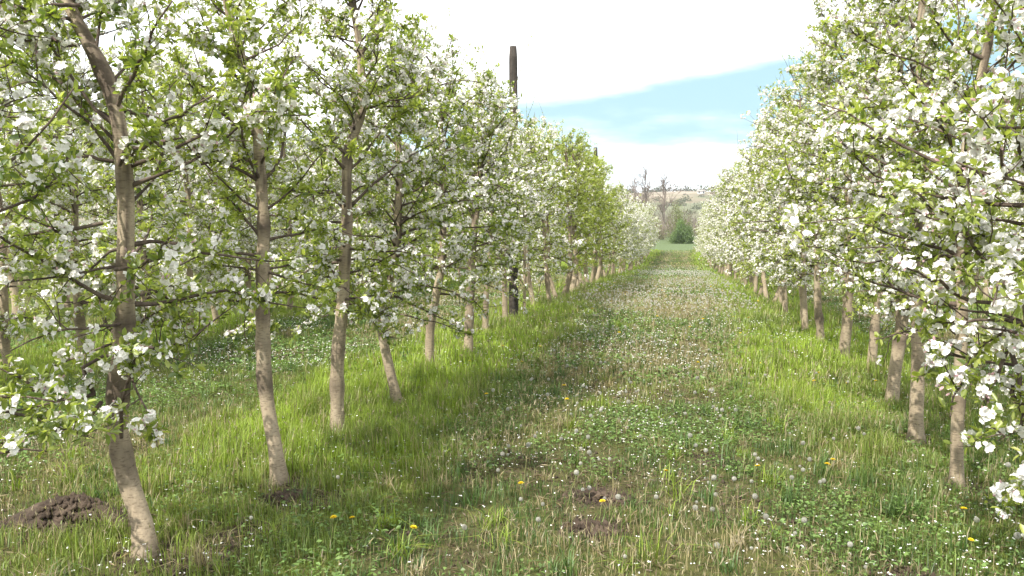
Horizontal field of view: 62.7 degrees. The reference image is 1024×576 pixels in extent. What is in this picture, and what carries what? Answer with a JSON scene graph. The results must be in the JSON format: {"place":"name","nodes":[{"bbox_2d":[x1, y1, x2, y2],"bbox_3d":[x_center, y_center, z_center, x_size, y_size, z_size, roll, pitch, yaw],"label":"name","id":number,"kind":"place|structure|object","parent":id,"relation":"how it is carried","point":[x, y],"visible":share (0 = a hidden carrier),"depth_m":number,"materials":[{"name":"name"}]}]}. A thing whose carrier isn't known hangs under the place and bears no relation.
{"place":"outdoors","nodes":[
{"label":"outdoors","id":0,"kind":"place"},
{"bbox_2d":[0,227,1023,575],"bbox_3d":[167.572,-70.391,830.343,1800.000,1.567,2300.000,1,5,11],"label":"ground","id":1,"kind":"structure","parent":0,"point":[594,511],"depth_m":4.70,"materials":[{"name":"green plant"}]},
{"bbox_2d":[0,100,64,314],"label":"apple tree","id":2,"kind":"object","parent":1,"relation":"on","point":[14,290],"visible":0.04,"depth_m":13.75,"materials":[{"name":"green plant"}]},
{"bbox_2d":[0,125,72,320],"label":"apple tree","id":3,"kind":"object","parent":1,"relation":"on","point":[9,144],"visible":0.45,"depth_m":7.43,"materials":[{"name":"white plant"}]},
{"bbox_2d":[0,26,105,372],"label":"apple tree","id":4,"kind":"object","parent":1,"relation":"on","point":[5,335],"visible":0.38,"depth_m":8.32,"materials":[{"name":"green plant"}]},
{"bbox_2d":[15,119,91,245],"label":"apple tree","id":5,"kind":"object","parent":1,"relation":"on","point":[31,225],"visible":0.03,"depth_m":20.16,"materials":[{"name":"green plant"}]},
{"bbox_2d":[0,0,122,459],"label":"apple tree","id":6,"kind":"object","parent":1,"relation":"on","point":[40,417],"visible":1,"depth_m":3.13,"materials":[{"name":"white plant"}]},
{"bbox_2d":[0,491,129,537],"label":"soil mound","id":7,"kind":"object","parent":1,"relation":"on","point":[70,504],"visible":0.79,"depth_m":4.34,"materials":[{"name":"brown soil"}]},
{"bbox_2d":[15,93,115,307],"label":"apple tree","id":8,"kind":"object","parent":1,"relation":"on","point":[39,103],"visible":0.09,"depth_m":14.75,"materials":[{"name":"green plant"}]},
{"bbox_2d":[68,137,114,259],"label":"apple tree","id":9,"kind":"object","parent":1,"relation":"on","point":[86,216],"visible":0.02,"depth_m":21.67,"materials":[{"name":"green plant"}]},
{"bbox_2d":[0,0,193,356],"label":"apple tree","id":10,"kind":"object","parent":1,"relation":"on","point":[78,314],"visible":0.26,"depth_m":8.94,"materials":[{"name":"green plant"}]},
{"bbox_2d":[56,61,171,301],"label":"apple tree","id":11,"kind":"object","parent":1,"relation":"on","point":[80,185],"visible":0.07,"depth_m":15.54,"materials":[{"name":"green plant"}]},
{"bbox_2d":[39,32,216,331],"bbox_3d":[-4.523,-1.108,10.180,1.848,3.876,2.043,-1,5,-14],"label":"apple tree","id":12,"kind":"object","parent":1,"relation":"on","point":[139,201],"visible":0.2,"depth_m":10.20,"materials":[{"name":"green plant"}]},
{"bbox_2d":[85,147,206,296],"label":"apple tree","id":13,"kind":"object","parent":1,"relation":"on","point":[170,204],"visible":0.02,"depth_m":16.83,"materials":[{"name":"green plant"}]},
{"bbox_2d":[0,0,334,558],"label":"apple tree","id":14,"kind":"object","parent":1,"relation":"on","point":[133,347],"visible":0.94,"depth_m":3.89,"materials":[{"name":"green plant"}]},
{"bbox_2d":[99,37,254,331],"bbox_3d":[-4.331,-1.358,11.129,2.167,4.296,1.960,1,5,7],"label":"apple tree","id":15,"kind":"object","parent":1,"relation":"on","point":[212,215],"visible":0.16,"depth_m":11.11,"materials":[{"name":"green plant"}]},
{"bbox_2d":[144,101,221,282],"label":"apple tree","id":16,"kind":"object","parent":1,"relation":"on","point":[172,220],"visible":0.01,"depth_m":17.97,"materials":[{"name":"green plant"}]},
{"bbox_2d":[145,79,285,325],"bbox_3d":[-4.311,-1.325,12.027,2.204,4.017,2.032,3,6,32],"label":"apple tree","id":17,"kind":"object","parent":1,"relation":"on","point":[211,275],"visible":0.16,"depth_m":11.88,"materials":[{"name":"green plant"}]},
{"bbox_2d":[88,0,378,485],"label":"apple tree","id":18,"kind":"object","parent":1,"relation":"on","point":[260,152],"visible":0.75,"depth_m":4.99,"materials":[{"name":"green plant"}]},
{"bbox_2d":[173,68,309,315],"bbox_3d":[-4.089,-1.594,13.108,2.145,4.414,2.327,1,5,11],"label":"apple tree","id":19,"kind":"object","parent":1,"relation":"on","point":[252,262],"visible":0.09,"depth_m":13.02,"materials":[{"name":"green plant"}]},
{"bbox_2d":[223,118,341,308],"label":"apple tree","id":20,"kind":"object","parent":1,"relation":"on","point":[282,172],"visible":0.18,"depth_m":13.98,"materials":[{"name":"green plant"}]},
{"bbox_2d":[251,487,324,507],"bbox_3d":[-1.274,1.205,4.787,0.427,0.131,0.315,4,6,37],"label":"soil mound","id":21,"kind":"object","parent":1,"relation":"on","point":[285,493],"visible":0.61,"depth_m":4.75,"materials":[{"name":"brown soil"}]},
{"bbox_2d":[270,101,356,303],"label":"apple tree","id":22,"kind":"object","parent":1,"relation":"on","point":[306,201],"visible":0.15,"depth_m":14.83,"materials":[{"name":"green plant"}]},
{"bbox_2d":[302,117,381,274],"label":"apple tree","id":23,"kind":"object","parent":1,"relation":"on","point":[337,177],"visible":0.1,"depth_m":15.82,"materials":[{"name":"green plant"}]},
{"bbox_2d":[203,0,482,431],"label":"apple tree","id":24,"kind":"object","parent":1,"relation":"on","point":[363,90],"visible":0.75,"depth_m":6.05,"materials":[{"name":"green plant"}]},
{"bbox_2d":[320,108,395,290],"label":"apple tree","id":25,"kind":"object","parent":1,"relation":"on","point":[382,149],"visible":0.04,"depth_m":17.11,"materials":[{"name":"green plant"}]},
{"bbox_2d":[326,122,417,283],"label":"apple tree","id":26,"kind":"object","parent":1,"relation":"on","point":[379,203],"visible":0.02,"depth_m":18.16,"materials":[{"name":"green plant"}]},
{"bbox_2d":[359,164,431,264],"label":"apple tree","id":27,"kind":"object","parent":1,"relation":"on","point":[404,208],"visible":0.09,"depth_m":19.14,"materials":[{"name":"green plant"}]},
{"bbox_2d":[365,146,435,273],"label":"apple tree","id":28,"kind":"object","parent":1,"relation":"on","point":[414,212],"visible":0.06,"depth_m":20.09,"materials":[{"name":"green plant"}]},
{"bbox_2d":[298,0,525,404],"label":"apple tree","id":29,"kind":"object","parent":1,"relation":"on","point":[395,233],"visible":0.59,"depth_m":7.01,"materials":[{"name":"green plant"}]},
{"bbox_2d":[370,7,536,364],"bbox_3d":[-0.588,-0.919,8.352,1.595,3.786,1.528,1,5,11],"label":"apple tree","id":30,"kind":"object","parent":1,"relation":"on","point":[458,252],"visible":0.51,"depth_m":8.38,"materials":[{"name":"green plant"}]},
{"bbox_2d":[391,22,562,352],"bbox_3d":[-0.357,-1.077,9.611,1.814,3.941,1.537,1,5,11],"label":"apple tree","id":31,"kind":"object","parent":1,"relation":"on","point":[482,159],"visible":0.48,"depth_m":9.53,"materials":[{"name":"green plant"}]},
{"bbox_2d":[430,88,555,330],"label":"apple tree","id":32,"kind":"object","parent":1,"relation":"on","point":[521,159],"visible":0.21,"depth_m":11.13,"materials":[{"name":"green plant"}]},
{"bbox_2d":[0,351,995,575],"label":"soil crumbs","id":33,"kind":"object","parent":1,"relation":"on","point":[582,516],"visible":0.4,"depth_m":4.61,"materials":[{"name":"brown soil"}]},
{"bbox_2d":[0,273,1022,575],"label":"dry stalks","id":34,"kind":"object","parent":1,"relation":"on","point":[668,309],"visible":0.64,"depth_m":6.37,"materials":[{"name":"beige plant"}]},
{"bbox_2d":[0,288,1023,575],"bbox_3d":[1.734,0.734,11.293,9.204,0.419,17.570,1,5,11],"label":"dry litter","id":35,"kind":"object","parent":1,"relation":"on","point":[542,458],"visible":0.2,"depth_m":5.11,"materials":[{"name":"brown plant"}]},
{"bbox_2d":[0,267,1023,575],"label":"weeds","id":36,"kind":"object","parent":1,"relation":"on","point":[600,429],"visible":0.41,"depth_m":6.10,"materials":[{"name":"green plant"}]},
{"bbox_2d":[1,264,1023,575],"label":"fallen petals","id":37,"kind":"object","parent":1,"relation":"on","point":[575,422],"visible":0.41,"depth_m":7.42,"materials":[{"name":"white plant"}]},
{"bbox_2d":[508,46,518,318],"bbox_3d":[0.024,-1.440,13.027,0.175,4.521,0.168,1,5,11],"label":"wooden post","id":38,"kind":"object","parent":1,"relation":"on","point":[513,76],"visible":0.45,"depth_m":12.87,"materials":[{"name":"brown wood"}]},
{"bbox_2d":[461,102,567,317],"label":"apple tree","id":39,"kind":"object","parent":1,"relation":"on","point":[517,139],"visible":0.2,"depth_m":12.65,"materials":[{"name":"green plant"}]},
{"bbox_2d":[467,104,568,304],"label":"apple tree","id":40,"kind":"object","parent":1,"relation":"on","point":[533,151],"visible":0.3,"depth_m":14.60,"materials":[{"name":"green plant"}]},
{"bbox_2d":[523,219,526,310],"bbox_3d":[0.205,-0.266,13.502,0.058,1.701,0.048,1,5,11],"label":"wooden stake","id":41,"kind":"object","parent":1,"relation":"on","point":[524,275],"visible":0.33,"depth_m":13.49,"materials":[{"name":"brown wood"}]},
{"bbox_2d":[518,114,587,297],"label":"apple tree","id":42,"kind":"object","parent":1,"relation":"on","point":[549,250],"visible":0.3,"depth_m":16.91,"materials":[{"name":"green plant"}]},
{"bbox_2d":[518,116,588,302],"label":"apple tree","id":43,"kind":"object","parent":1,"relation":"on","point":[573,213],"visible":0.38,"depth_m":15.71,"materials":[{"name":"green plant"}]},
{"bbox_2d":[531,119,611,294],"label":"apple tree","id":44,"kind":"object","parent":1,"relation":"on","point":[579,200],"visible":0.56,"depth_m":17.80,"materials":[{"name":"green plant"}]},
{"bbox_2d":[541,134,613,289],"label":"apple tree","id":45,"kind":"object","parent":1,"relation":"on","point":[589,197],"visible":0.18,"depth_m":20.09,"materials":[{"name":"green plant"}]},
{"bbox_2d":[550,146,619,284],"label":"apple tree","id":46,"kind":"object","parent":1,"relation":"on","point":[598,238],"visible":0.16,"depth_m":21.28,"materials":[{"name":"green plant"}]},
{"bbox_2d":[551,150,620,283],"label":"apple tree","id":47,"kind":"object","parent":1,"relation":"on","point":[585,270],"visible":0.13,"depth_m":22.40,"materials":[{"name":"green plant"}]},
{"bbox_2d":[549,128,623,291],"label":"apple tree","id":48,"kind":"object","parent":1,"relation":"on","point":[581,147],"visible":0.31,"depth_m":19.15,"materials":[{"name":"green plant"}]},
{"bbox_2d":[557,516,632,540],"bbox_3d":[0.418,1.228,4.240,0.405,0.106,0.326,1,5,11],"label":"soil mound","id":49,"kind":"object","parent":1,"relation":"on","point":[579,525],"visible":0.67,"depth_m":4.22,"materials":[{"name":"brown soil"}]},
{"bbox_2d":[561,486,634,505],"bbox_3d":[0.485,1.174,4.732,0.352,0.116,0.369,-3,6,-32],"label":"soil mound","id":50,"kind":"object","parent":1,"relation":"on","point":[593,491],"visible":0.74,"depth_m":4.70,"materials":[{"name":"brown soil"}]},
{"bbox_2d":[582,178,625,277],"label":"apple tree","id":51,"kind":"object","parent":1,"relation":"on","point":[604,273],"visible":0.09,"depth_m":29.02,"materials":[{"name":"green plant"}]},
{"bbox_2d":[584,154,629,282],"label":"apple tree","id":52,"kind":"object","parent":1,"relation":"on","point":[593,272],"visible":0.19,"depth_m":23.41,"materials":[{"name":"green plant"}]},
{"bbox_2d":[583,154,632,279],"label":"apple tree","id":53,"kind":"object","parent":1,"relation":"on","point":[600,255],"visible":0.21,"depth_m":24.66,"materials":[{"name":"green plant"}]},
{"bbox_2d":[589,189,626,276],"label":"apple tree","id":54,"kind":"object","parent":1,"relation":"on","point":[610,239],"visible":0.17,"depth_m":27.54,"materials":[{"name":"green plant"}]},
{"bbox_2d":[597,183,633,273],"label":"apple tree","id":55,"kind":"object","parent":1,"relation":"on","point":[624,232],"visible":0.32,"depth_m":31.65,"materials":[{"name":"green plant"}]},
{"bbox_2d":[604,193,631,274],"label":"apple tree","id":56,"kind":"object","parent":1,"relation":"on","point":[627,241],"visible":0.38,"depth_m":29.99,"materials":[{"name":"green plant"}]},
{"bbox_2d":[605,177,636,273],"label":"apple tree","id":57,"kind":"object","parent":1,"relation":"on","point":[627,250],"visible":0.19,"depth_m":32.54,"materials":[{"name":"green plant"}]},
{"bbox_2d":[612,185,644,272],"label":"apple tree","id":58,"kind":"object","parent":1,"relation":"on","point":[629,232],"visible":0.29,"depth_m":35.18,"materials":[{"name":"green plant"}]},
{"bbox_2d":[616,193,641,272],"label":"apple tree","id":59,"kind":"object","parent":1,"relation":"on","point":[630,239],"visible":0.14,"depth_m":33.82,"materials":[{"name":"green plant"}]},
{"bbox_2d":[617,199,642,271],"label":"apple tree","id":60,"kind":"object","parent":1,"relation":"on","point":[634,233],"visible":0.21,"depth_m":36.25,"materials":[{"name":"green plant"}]},
{"bbox_2d":[278,209,997,236],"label":"scrub","id":61,"kind":"object","parent":1,"relation":"on","point":[693,221],"visible":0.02,"depth_m":119.90,"materials":[{"name":"green plant"}]},
{"bbox_2d":[628,208,647,269],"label":"apple tree","id":62,"kind":"object","parent":1,"relation":"on","point":[637,212],"visible":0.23,"depth_m":39.58,"materials":[{"name":"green plant"}]},
{"bbox_2d":[629,189,652,268],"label":"apple tree","id":63,"kind":"object","parent":1,"relation":"on","point":[638,243],"visible":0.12,"depth_m":40.72,"materials":[{"name":"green plant"}]},
{"bbox_2d":[627,174,655,203],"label":"bare tree","id":64,"kind":"object","parent":1,"relation":"on","point":[634,182],"visible":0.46,"depth_m":110.16,"materials":[{"name":"grey plant"}]},
{"bbox_2d":[634,194,650,265],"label":"apple tree","id":65,"kind":"object","parent":1,"relation":"on","point":[645,226],"visible":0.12,"depth_m":48.68,"materials":[{"name":"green plant"}]},
{"bbox_2d":[635,208,653,265],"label":"apple tree","id":66,"kind":"object","parent":1,"relation":"on","point":[644,213],"visible":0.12,"depth_m":46.20,"materials":[{"name":"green plant"}]},
{"bbox_2d":[627,165,663,218],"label":"bare tree","id":67,"kind":"object","parent":1,"relation":"on","point":[645,192],"visible":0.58,"depth_m":107.80,"materials":[{"name":"grey plant"}]},
{"bbox_2d":[639,202,655,262],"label":"apple tree","id":68,"kind":"object","parent":1,"relation":"on","point":[645,215],"visible":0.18,"depth_m":52.19,"materials":[{"name":"white plant"}]},
{"bbox_2d":[646,202,659,255],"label":"apple tree","id":69,"kind":"object","parent":1,"relation":"on","point":[655,220],"visible":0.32,"depth_m":61.18,"materials":[{"name":"white plant"}]},
{"bbox_2d":[562,269,760,311],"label":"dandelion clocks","id":70,"kind":"object","parent":1,"relation":"on","point":[686,272],"visible":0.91,"depth_m":18.35,"materials":[{"name":"white plant"}]},
{"bbox_2d":[649,167,687,236],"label":"bare tree","id":71,"kind":"object","parent":1,"relation":"on","point":[664,183],"visible":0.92,"depth_m":103.97,"materials":[{"name":"grey plant"}]},
{"bbox_2d":[652,199,695,241],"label":"willow shrub","id":72,"kind":"object","parent":1,"relation":"on","point":[676,217],"visible":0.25,"depth_m":94.82,"materials":[{"name":"green plant"}]},
{"bbox_2d":[668,218,696,243],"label":"bush","id":73,"kind":"object","parent":1,"relation":"on","point":[681,233],"visible":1,"depth_m":89.44,"materials":[{"name":"green plant"}]},
{"bbox_2d":[697,194,720,259],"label":"apple tree","id":74,"kind":"object","parent":1,"relation":"on","point":[712,200],"visible":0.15,"depth_m":39.50,"materials":[{"name":"white plant"}]},
{"bbox_2d":[700,182,721,272],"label":"apple tree","id":75,"kind":"object","parent":1,"relation":"on","point":[710,217],"visible":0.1,"depth_m":36.20,"materials":[{"name":"white plant"}]},
{"bbox_2d":[703,170,726,275],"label":"apple tree","id":76,"kind":"object","parent":1,"relation":"on","point":[714,249],"visible":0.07,"depth_m":31.84,"materials":[{"name":"white plant"}]},
{"bbox_2d":[705,190,724,273],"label":"apple tree","id":77,"kind":"object","parent":1,"relation":"on","point":[722,267],"visible":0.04,"depth_m":34.08,"materials":[{"name":"white plant"}]},
{"bbox_2d":[704,180,731,276],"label":"apple tree","id":78,"kind":"object","parent":1,"relation":"on","point":[720,232],"visible":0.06,"depth_m":30.44,"materials":[{"name":"white plant"}]},
{"bbox_2d":[704,156,738,276],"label":"apple tree","id":79,"kind":"object","parent":1,"relation":"on","point":[718,223],"visible":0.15,"depth_m":29.53,"materials":[{"name":"white plant"}]},
{"bbox_2d":[703,165,743,279],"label":"apple tree","id":80,"kind":"object","parent":1,"relation":"on","point":[727,181],"visible":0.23,"depth_m":25.98,"materials":[{"name":"white plant"}]},
{"bbox_2d":[714,168,740,276],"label":"apple tree","id":81,"kind":"object","parent":1,"relation":"on","point":[724,219],"visible":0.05,"depth_m":27.15,"materials":[{"name":"white plant"}]},
{"bbox_2d":[719,160,745,281],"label":"apple tree","id":82,"kind":"object","parent":1,"relation":"on","point":[724,230],"visible":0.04,"depth_m":24.77,"materials":[{"name":"white plant"}]},
{"bbox_2d":[713,157,757,282],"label":"apple tree","id":83,"kind":"object","parent":1,"relation":"on","point":[727,203],"visible":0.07,"depth_m":23.80,"materials":[{"name":"white plant"}]},
{"bbox_2d":[712,163,770,284],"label":"apple tree","id":84,"kind":"object","parent":1,"relation":"on","point":[728,255],"visible":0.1,"depth_m":22.65,"materials":[{"name":"white plant"}]},
{"bbox_2d":[711,156,775,293],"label":"apple tree","id":85,"kind":"object","parent":1,"relation":"on","point":[755,277],"visible":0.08,"depth_m":19.27,"materials":[{"name":"white plant"}]},
{"bbox_2d":[720,135,768,287],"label":"apple tree","id":86,"kind":"object","parent":1,"relation":"on","point":[750,275],"visible":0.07,"depth_m":20.29,"materials":[{"name":"white plant"}]},
{"bbox_2d":[725,127,769,293],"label":"apple tree","id":87,"kind":"object","parent":1,"relation":"on","point":[749,253],"visible":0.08,"depth_m":17.98,"materials":[{"name":"white plant"}]},
{"bbox_2d":[719,111,800,298],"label":"apple tree","id":88,"kind":"object","parent":1,"relation":"on","point":[763,276],"visible":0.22,"depth_m":17.04,"materials":[{"name":"white plant"}]},
{"bbox_2d":[726,109,810,304],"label":"apple tree","id":89,"kind":"object","parent":1,"relation":"on","point":[732,213],"visible":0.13,"depth_m":15.00,"materials":[{"name":"white plant"}]},
{"bbox_2d":[724,79,841,313],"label":"apple tree","id":90,"kind":"object","parent":1,"relation":"on","point":[763,264],"visible":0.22,"depth_m":13.61,"materials":[{"name":"white plant"}]},
{"bbox_2d":[739,109,831,302],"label":"apple tree","id":91,"kind":"object","parent":1,"relation":"on","point":[775,298],"visible":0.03,"depth_m":15.75,"materials":[{"name":"white plant"}]},
{"bbox_2d":[732,43,843,331],"bbox_3d":[3.869,-1.288,11.398,1.455,4.062,2.038,0,5,-1],"label":"apple tree","id":92,"kind":"object","parent":1,"relation":"on","point":[803,302],"visible":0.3,"depth_m":11.44,"materials":[{"name":"white plant"}]},
{"bbox_2d":[740,103,854,318],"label":"apple tree","id":93,"kind":"object","parent":1,"relation":"on","point":[765,227],"visible":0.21,"depth_m":12.46,"materials":[{"name":"white plant"}]},
{"bbox_2d":[723,7,882,343],"bbox_3d":[3.553,-1.437,10.090,1.898,4.576,1.566,0,5,-4],"label":"apple tree","id":94,"kind":"object","parent":1,"relation":"on","point":[818,315],"visible":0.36,"depth_m":10.24,"materials":[{"name":"white plant"}]},
{"bbox_2d":[765,0,953,369],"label":"apple tree","id":95,"kind":"object","parent":1,"relation":"on","point":[837,66],"visible":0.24,"depth_m":8.24,"materials":[{"name":"white plant"}]},
{"bbox_2d":[768,1,951,358],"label":"apple tree","id":96,"kind":"object","parent":1,"relation":"on","point":[822,71],"visible":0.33,"depth_m":9.03,"materials":[{"name":"white plant"}]},
{"bbox_2d":[784,0,990,403],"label":"apple tree","id":97,"kind":"object","parent":1,"relation":"on","point":[896,356],"visible":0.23,"depth_m":7.01,"materials":[{"name":"white plant"}]},
{"bbox_2d":[763,0,1023,488],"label":"apple tree","id":98,"kind":"object","parent":1,"relation":"on","point":[858,132],"visible":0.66,"depth_m":4.82,"materials":[{"name":"white plant"}]},
{"bbox_2d":[773,0,1023,542],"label":"apple tree","id":99,"kind":"object","parent":1,"relation":"on","point":[1003,269],"visible":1,"depth_m":3.49,"materials":[{"name":"white plant"}]},
{"bbox_2d":[798,0,1022,443],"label":"apple tree","id":100,"kind":"object","parent":1,"relation":"on","point":[916,404],"visible":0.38,"depth_m":5.85,"materials":[{"name":"white plant"}]},
{"bbox_2d":[940,140,1021,292],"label":"apple tree","id":101,"kind":"object","parent":1,"relation":"on","point":[973,288],"visible":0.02,"depth_m":17.42,"materials":[{"name":"white plant"}]},
{"bbox_2d":[970,106,1022,299],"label":"apple tree","id":102,"kind":"object","parent":1,"relation":"on","point":[986,290],"visible":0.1,"depth_m":16.23,"materials":[{"name":"white plant"}]},
{"bbox_2d":[980,116,1023,287],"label":"apple tree","id":103,"kind":"object","parent":1,"relation":"on","point":[1021,197],"visible":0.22,"depth_m":14.73,"materials":[{"name":"white plant"}]},
{"bbox_2d":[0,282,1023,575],"bbox_3d":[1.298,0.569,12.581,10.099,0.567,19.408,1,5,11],"label":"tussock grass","id":104,"kind":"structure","parent":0,"point":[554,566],"depth_m":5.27,"materials":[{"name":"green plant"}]},
{"bbox_2d":[0,0,1023,194],"label":"sky","id":105,"kind":"structure","parent":0,"point":[656,84],"materials":[{"name":"white"}]},
{"bbox_2d":[24,191,1004,228],"bbox_3d":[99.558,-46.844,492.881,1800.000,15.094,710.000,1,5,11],"label":"hill","id":106,"kind":"structure","parent":0,"point":[695,199],"depth_m":301.76,"materials":[{"name":"green plant"}]},
{"bbox_2d":[5,183,885,225],"bbox_3d":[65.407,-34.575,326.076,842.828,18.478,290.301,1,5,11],"label":"wooded ridge","id":107,"kind":"structure","parent":106,"relation":"on","point":[657,189],"depth_m":408.59,"materials":[{"name":"beige plant"}]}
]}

